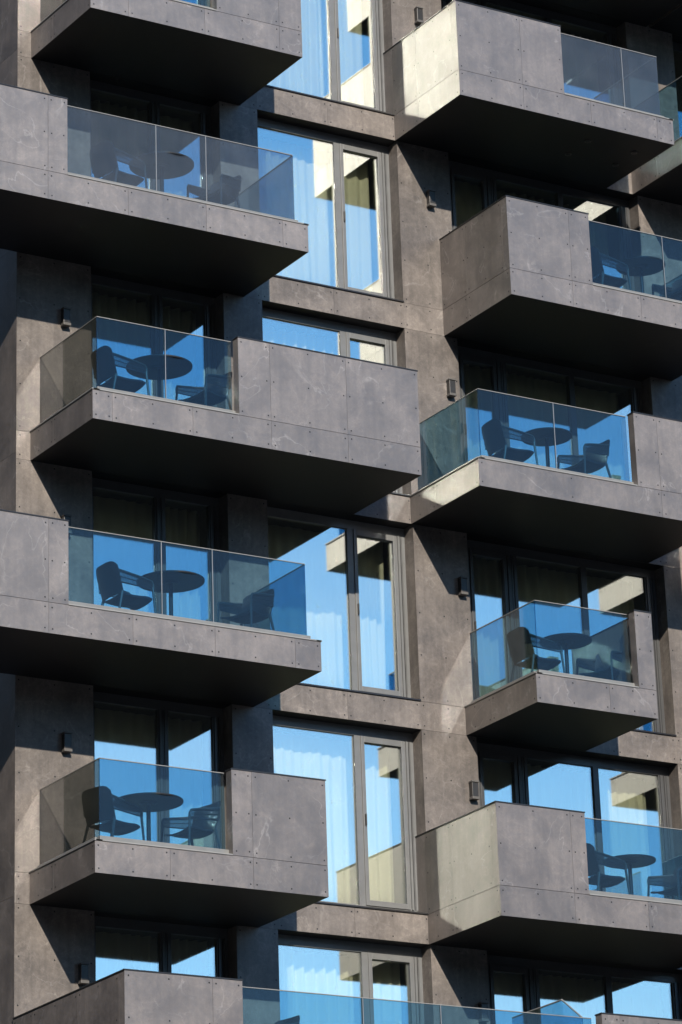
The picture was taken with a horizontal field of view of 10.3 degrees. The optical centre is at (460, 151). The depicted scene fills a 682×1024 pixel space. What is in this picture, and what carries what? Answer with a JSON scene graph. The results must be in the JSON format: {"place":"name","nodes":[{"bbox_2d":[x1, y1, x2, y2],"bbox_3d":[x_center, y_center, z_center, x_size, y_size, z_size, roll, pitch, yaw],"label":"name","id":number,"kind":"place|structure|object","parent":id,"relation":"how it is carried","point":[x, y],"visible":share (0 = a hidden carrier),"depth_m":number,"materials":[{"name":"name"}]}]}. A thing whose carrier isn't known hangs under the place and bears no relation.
{"place":"outdoors","nodes":[
{"label":"outdoors","id":0,"kind":"place"},
{"bbox_2d":[0,0,681,1023],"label":"apartment building","id":1,"kind":"structure","parent":0,"point":[342,442],"depth_m":52.53,"materials":[{"name":"concrete"}]},
{"bbox_2d":[61,306,70,327],"bbox_3d":[-5.406,2.267,51.966,0.116,0.265,0.104,13,-29,-30],"label":"wall lamp","id":2,"kind":"object","parent":1,"relation":"attached to","point":[65,316],"visible":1,"depth_m":51.93,"materials":[{"name":"grey metal"}]},
{"bbox_2d":[61,514,71,534],"bbox_3d":[-5.270,4.983,50.722,0.116,0.265,0.104,13,-29,-30],"label":"wall lamp","id":3,"kind":"object","parent":1,"relation":"attached to","point":[66,516],"visible":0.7,"depth_m":50.72,"materials":[{"name":"black metal"}]},
{"bbox_2d":[62,731,71,752],"bbox_3d":[-5.135,7.698,49.478,0.116,0.265,0.104,13,-29,-30],"label":"wall lamp","id":4,"kind":"object","parent":1,"relation":"attached to","point":[66,742],"visible":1,"depth_m":49.45,"materials":[{"name":"black metal"}]},
{"bbox_2d":[78,962,88,984],"bbox_3d":[-4.806,10.467,48.347,0.116,0.265,0.104,13,-29,-30],"label":"wall lamp","id":5,"kind":"object","parent":1,"relation":"attached to","point":[83,973],"visible":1,"depth_m":48.32,"materials":[{"name":"black metal"}]},
{"bbox_2d":[82,786,144,842],"bbox_3d":[-4.446,8.568,48.247,0.626,0.866,0.659,-22,-31,36],"label":"armchair","id":6,"kind":"object","parent":1,"relation":"on","point":[98,804],"visible":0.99,"depth_m":48.16,"materials":[{"name":"grey plastic"}]},
{"bbox_2d":[90,141,147,188],"bbox_3d":[-4.710,0.379,51.974,0.659,0.866,0.626,18,-32,-38],"label":"armchair","id":7,"kind":"object","parent":1,"relation":"on","point":[105,156],"visible":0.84,"depth_m":51.88,"materials":[{"name":"grey plastic"}]},
{"bbox_2d":[91,346,149,394],"bbox_3d":[-4.577,3.105,50.729,0.659,0.866,0.626,14,-29,-32],"label":"armchair","id":8,"kind":"object","parent":1,"relation":"on","point":[103,360],"visible":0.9,"depth_m":50.64,"materials":[{"name":"grey plastic"}]},
{"bbox_2d":[96,561,156,612],"bbox_3d":[-4.393,5.850,49.531,0.659,0.866,0.626,15,-30,-33],"label":"armchair","id":9,"kind":"object","parent":1,"relation":"on","point":[110,580],"visible":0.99,"depth_m":49.44,"materials":[{"name":"grey plastic"}]},
{"bbox_2d":[91,100,192,197],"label":"curtain","id":10,"kind":"object","parent":1,"relation":"hanging from","point":[128,136],"visible":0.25,"depth_m":54.62,"materials":[{"name":"white fabric"}]},
{"bbox_2d":[92,293,195,401],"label":"curtain","id":11,"kind":"object","parent":1,"relation":"hanging from","point":[130,341],"visible":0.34,"depth_m":53.33,"materials":[{"name":"white fabric"}]},
{"bbox_2d":[93,496,200,619],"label":"curtain","id":12,"kind":"object","parent":1,"relation":"hanging from","point":[126,518],"visible":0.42,"depth_m":52.05,"materials":[{"name":"white fabric"}]},
{"bbox_2d":[113,792,183,840],"bbox_3d":[-3.970,8.633,48.302,0.899,0.745,0.899,13,-29,-30],"label":"round table","id":13,"kind":"object","parent":1,"relation":"on","point":[148,803],"visible":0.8,"depth_m":48.34,"materials":[{"name":"grey plastic"}]},
{"bbox_2d":[94,708,203,846],"bbox_3d":[-4.229,8.673,50.525,1.914,2.446,0.150,13,-29,-30],"label":"curtain","id":14,"kind":"object","parent":1,"relation":"hanging from","point":[122,735],"visible":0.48,"depth_m":50.78,"materials":[{"name":"fabric"}]},
{"bbox_2d":[90,80,212,190],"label":"window","id":15,"kind":"structure","parent":1,"relation":"in","point":[154,102],"depth_m":54.52,"materials":[{"name":"metal"}]},
{"bbox_2d":[96,932,207,980],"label":"curtain","id":16,"kind":"object","parent":1,"relation":"hanging from","point":[115,952],"visible":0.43,"depth_m":49.68,"materials":[{"name":"fabric"}]},
{"bbox_2d":[91,274,216,406],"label":"window","id":17,"kind":"structure","parent":1,"relation":"in","point":[155,294],"depth_m":53.25,"materials":[{"name":"metal"}]},
{"bbox_2d":[92,478,221,622],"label":"window","id":18,"kind":"structure","parent":1,"relation":"in","point":[158,496],"depth_m":51.96,"materials":[{"name":"metal"}]},
{"bbox_2d":[126,354,192,397],"bbox_3d":[-4.041,3.230,50.920,0.899,0.745,0.899,13,-29,-30],"label":"round table","id":19,"kind":"object","parent":1,"relation":"on","point":[177,366],"visible":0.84,"depth_m":50.99,"materials":[{"name":"grey plastic"}]},
{"bbox_2d":[93,691,225,848],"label":"window","id":20,"kind":"structure","parent":1,"relation":"in","point":[161,709],"depth_m":50.69,"materials":[{"name":"metal"}]},
{"bbox_2d":[129,151,193,191],"bbox_3d":[-4.109,0.520,52.209,0.899,0.745,0.899,13,-29,-30],"label":"round table","id":21,"kind":"object","parent":1,"relation":"on","point":[171,165],"visible":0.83,"depth_m":52.29,"materials":[{"name":"grey plastic"}]},
{"bbox_2d":[94,916,228,980],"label":"window","id":22,"kind":"structure","parent":1,"relation":"in","point":[164,931],"depth_m":49.53,"materials":[{"name":"metal"}]},
{"bbox_2d":[140,570,204,615],"bbox_3d":[-3.795,5.979,49.738,0.899,0.745,0.899,13,-29,-30],"label":"round table","id":23,"kind":"object","parent":1,"relation":"on","point":[175,581],"visible":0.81,"depth_m":49.80,"materials":[{"name":"grey plastic"}]},
{"bbox_2d":[160,801,220,848],"bbox_3d":[-3.441,8.754,48.762,0.659,0.866,0.626,19,-32,-39],"label":"armchair","id":24,"kind":"object","parent":1,"relation":"on","point":[202,822],"visible":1,"depth_m":48.77,"materials":[{"name":"grey plastic"}]},
{"bbox_2d":[196,0,208,6],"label":"window","id":25,"kind":"structure","parent":1,"relation":"in","point":[200,2],"depth_m":55.71,"materials":[{"name":"glass"}]},
{"bbox_2d":[175,372,232,409],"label":"armchair","id":26,"kind":"object","parent":1,"relation":"on","point":[215,389],"visible":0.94,"depth_m":51.39,"materials":[{"name":"grey plastic"}]},
{"bbox_2d":[187,174,241,207],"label":"armchair","id":27,"kind":"object","parent":1,"relation":"on","point":[225,189],"visible":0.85,"depth_m":52.77,"materials":[{"name":"grey plastic"}]},
{"bbox_2d":[216,589,274,630],"bbox_3d":[-2.831,6.191,50.445,0.626,0.866,0.659,-19,-29,31],"label":"armchair","id":28,"kind":"object","parent":1,"relation":"on","point":[256,607],"visible":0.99,"depth_m":50.48,"materials":[{"name":"grey plastic"}]},
{"bbox_2d":[274,1015,299,1023],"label":"armchair","id":29,"kind":"object","parent":1,"relation":"on","point":[294,1020],"visible":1,"depth_m":47.10,"materials":[{"name":"grey plastic"}]},
{"bbox_2d":[258,136,372,291],"bbox_3d":[-2.264,1.043,55.716,2.184,2.446,0.146,13,-29,-30],"label":"curtain","id":30,"kind":"object","parent":1,"relation":"hanging from","point":[297,186],"visible":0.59,"depth_m":55.91,"materials":[{"name":"white fabric"}]},
{"bbox_2d":[267,0,363,104],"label":"curtain","id":31,"kind":"object","parent":1,"relation":"hanging from","point":[307,73],"visible":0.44,"depth_m":57.15,"materials":[{"name":"fabric"}]},
{"bbox_2d":[263,326,374,361],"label":"curtain","id":32,"kind":"object","parent":1,"relation":"hanging from","point":[309,342],"visible":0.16,"depth_m":54.95,"materials":[{"name":"fabric"}]},
{"bbox_2d":[257,117,394,298],"bbox_3d":[-2.036,0.879,55.468,2.390,2.574,0.145,13,-29,-30],"label":"window","id":33,"kind":"structure","parent":1,"relation":"in","point":[338,144],"depth_m":55.85,"materials":[{"name":"metal"}]},
{"bbox_2d":[268,525,385,688],"bbox_3d":[-1.988,6.490,53.214,2.184,2.446,0.136,13,-29,-30],"label":"curtain","id":34,"kind":"object","parent":1,"relation":"hanging from","point":[310,597],"visible":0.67,"depth_m":53.37,"materials":[{"name":"fabric"}]},
{"bbox_2d":[262,308,402,493],"bbox_3d":[-1.900,3.603,54.220,2.390,2.574,0.145,13,-29,-30],"label":"window","id":35,"kind":"structure","parent":1,"relation":"in","point":[345,332],"depth_m":54.81,"materials":[{"name":"metal"}]},
{"bbox_2d":[273,731,394,903],"bbox_3d":[-1.855,9.216,51.969,2.185,2.446,0.141,13,-29,-30],"label":"curtain","id":36,"kind":"object","parent":1,"relation":"hanging from","point":[328,760],"visible":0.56,"depth_m":52.24,"materials":[{"name":"fabric"}]},
{"bbox_2d":[267,507,410,697],"bbox_3d":[-1.764,6.328,52.972,2.390,2.574,0.145,13,-29,-30],"label":"window","id":37,"kind":"structure","parent":1,"relation":"in","point":[352,530],"depth_m":53.33,"materials":[{"name":"metal"}]},
{"bbox_2d":[278,949,401,1023],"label":"curtain","id":38,"kind":"object","parent":1,"relation":"hanging from","point":[312,972],"visible":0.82,"depth_m":51.05,"materials":[{"name":"white fabric"}]},
{"bbox_2d":[273,715,417,911],"bbox_3d":[-1.627,9.052,51.724,2.390,2.574,0.145,13,-29,-30],"label":"window","id":39,"kind":"structure","parent":1,"relation":"in","point":[360,736],"depth_m":52.08,"materials":[{"name":"metal"}]},
{"bbox_2d":[278,934,423,1023],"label":"window","id":40,"kind":"structure","parent":1,"relation":"in","point":[367,952],"depth_m":51.09,"materials":[{"name":"metal"}]},
{"bbox_2d":[325,0,385,111],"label":"window","id":41,"kind":"structure","parent":1,"relation":"in","point":[375,6],"depth_m":56.94,"materials":[{"name":"metal"}]},
{"bbox_2d":[414,6,423,24],"bbox_3d":[-0.637,-2.057,57.516,0.116,0.265,0.104,13,-29,-30],"label":"wall lamp","id":42,"kind":"object","parent":1,"relation":"attached to","point":[418,13],"visible":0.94,"depth_m":57.49,"materials":[{"name":"grey metal"}]},
{"bbox_2d":[426,189,435,207],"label":"wall lamp","id":43,"kind":"object","parent":1,"relation":"attached to","point":[430,196],"visible":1,"depth_m":56.26,"materials":[{"name":"grey metal"}]},
{"bbox_2d":[446,378,456,397],"bbox_3d":[-0.139,3.435,55.161,0.116,0.265,0.104,13,-29,-30],"label":"wall lamp","id":44,"kind":"object","parent":1,"relation":"attached to","point":[451,388],"visible":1,"depth_m":55.13,"materials":[{"name":"grey metal"}]},
{"bbox_2d":[458,576,467,595],"bbox_3d":[0.027,6.175,53.926,0.116,0.265,0.104,13,-29,-30],"label":"wall lamp","id":45,"kind":"object","parent":1,"relation":"attached to","point":[462,585],"visible":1,"depth_m":53.90,"materials":[{"name":"black metal"}]},
{"bbox_2d":[469,780,479,800],"bbox_3d":[0.183,8.868,52.707,0.116,0.265,0.104,13,-29,-30],"label":"wall lamp","id":46,"kind":"object","parent":1,"relation":"attached to","point":[473,791],"visible":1,"depth_m":52.68,"materials":[{"name":"grey metal"}]},
{"bbox_2d":[478,1001,488,1022],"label":"wall lamp","id":47,"kind":"object","parent":1,"relation":"attached to","point":[483,1015],"visible":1,"depth_m":51.39,"materials":[{"name":"black metal"}]},
{"bbox_2d":[481,419,538,464],"bbox_3d":[0.673,4.297,53.903,0.659,0.866,0.626,11,-28,-27],"label":"armchair","id":48,"kind":"object","parent":1,"relation":"on","point":[494,435],"visible":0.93,"depth_m":53.80,"materials":[{"name":"grey plastic"}]},
{"bbox_2d":[446,4,599,100],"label":"curtain","id":49,"kind":"object","parent":1,"relation":"hanging from","point":[580,68],"visible":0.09,"depth_m":59.85,"materials":[{"name":"fabric"}]},
{"bbox_2d":[441,0,621,105],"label":"window","id":50,"kind":"structure","parent":1,"relation":"in","point":[609,32],"depth_m":59.55,"materials":[{"name":"metal"}]},
{"bbox_2d":[455,181,609,278],"bbox_3d":[0.991,1.778,57.676,3.224,2.446,0.186,13,-29,-30],"label":"curtain","id":51,"kind":"object","parent":1,"relation":"hanging from","point":[468,201],"visible":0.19,"depth_m":57.98,"materials":[{"name":"fabric"}]},
{"bbox_2d":[507,627,565,681],"bbox_3d":[1.026,7.119,52.891,0.659,0.866,0.626,13,-29,-30],"label":"armchair","id":52,"kind":"object","parent":1,"relation":"on","point":[521,644],"visible":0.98,"depth_m":52.81,"materials":[{"name":"grey plastic"}]},
{"bbox_2d":[449,161,634,290],"bbox_3d":[1.191,1.610,57.417,3.470,2.574,0.145,13,-29,-30],"label":"window","id":53,"kind":"structure","parent":1,"relation":"in","point":[488,178],"depth_m":57.98,"materials":[{"name":"metal"}]},
{"bbox_2d":[464,364,623,479],"bbox_3d":[1.126,4.504,56.429,3.224,2.446,0.182,13,-29,-30],"label":"curtain","id":54,"kind":"object","parent":1,"relation":"hanging from","point":[525,415],"visible":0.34,"depth_m":56.81,"materials":[{"name":"fabric"}]},
{"bbox_2d":[523,427,571,466],"bbox_3d":[1.238,4.402,54.055,0.739,0.745,0.739,13,-29,-30],"label":"round table","id":55,"kind":"object","parent":1,"relation":"on","point":[544,436],"visible":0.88,"depth_m":54.11,"materials":[{"name":"grey plastic"}]},
{"bbox_2d":[512,999,582,1018],"bbox_3d":[1.151,11.766,49.212,0.329,1.308,1.165,13,-29,-30],"label":"glass wind screen","id":56,"kind":"object","parent":1,"relation":"on","point":[571,1008],"visible":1,"depth_m":49.15,"materials":[{"name":"glass"}]},
{"bbox_2d":[458,346,642,465],"bbox_3d":[1.327,4.335,56.169,3.470,2.574,0.145,13,-29,-30],"label":"window","id":57,"kind":"structure","parent":1,"relation":"in","point":[497,363],"depth_m":56.37,"materials":[{"name":"metal"}]},
{"bbox_2d":[473,557,642,729],"bbox_3d":[1.264,7.227,55.178,3.227,2.446,0.179,13,-29,-30],"label":"curtain","id":58,"kind":"object","parent":1,"relation":"hanging from","point":[542,619],"visible":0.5,"depth_m":55.36,"materials":[{"name":"white fabric"}]},
{"bbox_2d":[539,633,591,673],"bbox_3d":[1.482,7.176,52.925,0.739,0.745,0.739,13,-29,-30],"label":"round table","id":59,"kind":"object","parent":1,"relation":"on","point":[568,641],"visible":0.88,"depth_m":52.97,"materials":[{"name":"grey plastic"}]},
{"bbox_2d":[467,540,665,732],"bbox_3d":[1.463,7.059,54.921,3.470,2.574,0.145,13,-29,-30],"label":"window","id":60,"kind":"structure","parent":1,"relation":"in","point":[507,555],"depth_m":55.20,"materials":[{"name":"metal"}]},
{"bbox_2d":[483,759,651,896],"bbox_3d":[1.397,9.953,53.934,3.224,2.446,0.186,13,-29,-30],"label":"curtain","id":61,"kind":"object","parent":1,"relation":"hanging from","point":[622,799],"visible":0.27,"depth_m":54.50,"materials":[{"name":"white fabric"}]},
{"bbox_2d":[477,742,676,899],"bbox_3d":[1.599,9.784,53.673,3.470,2.574,0.145,13,-29,-30],"label":"window","id":62,"kind":"structure","parent":1,"relation":"in","point":[518,757],"depth_m":54.18,"materials":[{"name":"metal"}]},
{"bbox_2d":[493,972,662,1023],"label":"curtain","id":63,"kind":"object","parent":1,"relation":"hanging from","point":[582,997],"visible":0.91,"depth_m":53.10,"materials":[{"name":"blue glass"}]},
{"bbox_2d":[487,955,681,1023],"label":"window","id":64,"kind":"structure","parent":1,"relation":"in","point":[529,969],"depth_m":52.71,"materials":[{"name":"metal"}]},
{"bbox_2d":[557,439,611,477],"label":"armchair","id":65,"kind":"object","parent":1,"relation":"on","point":[594,456],"visible":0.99,"depth_m":54.52,"materials":[{"name":"grey plastic"}]},
{"bbox_2d":[576,650,621,679],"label":"armchair","id":66,"kind":"object","parent":1,"relation":"on","point":[599,670],"visible":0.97,"depth_m":53.48,"materials":[{"name":"grey plastic"}]},
{"bbox_2d":[586,843,630,894],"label":"armchair","id":67,"kind":"object","parent":1,"relation":"on","point":[597,877],"visible":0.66,"depth_m":51.85,"materials":[{"name":"grey plastic"}]},
{"bbox_2d":[590,247,631,290],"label":"armchair","id":68,"kind":"object","parent":1,"relation":"on","point":[599,276],"visible":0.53,"depth_m":55.94,"materials":[{"name":"grey plastic"}]},
{"bbox_2d":[606,854,655,894],"bbox_3d":[2.343,10.124,52.245,0.739,0.745,0.739,13,-29,-30],"label":"round table","id":69,"kind":"object","parent":1,"relation":"on","point":[636,860],"visible":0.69,"depth_m":52.29,"materials":[{"name":"grey plastic"}]},
{"bbox_2d":[616,256,664,292],"bbox_3d":[2.688,2.032,56.249,0.739,0.745,0.739,13,-29,-30],"label":"round table","id":70,"kind":"object","parent":1,"relation":"on","point":[641,266],"visible":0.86,"depth_m":56.32,"materials":[{"name":"grey plastic"}]},
{"bbox_2d":[647,866,681,899],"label":"armchair","id":71,"kind":"object","parent":1,"relation":"on","point":[675,880],"visible":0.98,"depth_m":52.89,"materials":[{"name":"grey plastic"}]},
{"bbox_2d":[652,279,681,300],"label":"armchair","id":72,"kind":"object","parent":1,"relation":"on","point":[674,291],"visible":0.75,"depth_m":56.93,"materials":[{"name":"grey plastic"}]},
{"bbox_2d":[673,42,681,53],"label":"window","id":73,"kind":"structure","parent":1,"relation":"in","point":[677,48],"depth_m":60.65,"materials":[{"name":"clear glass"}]}
]}

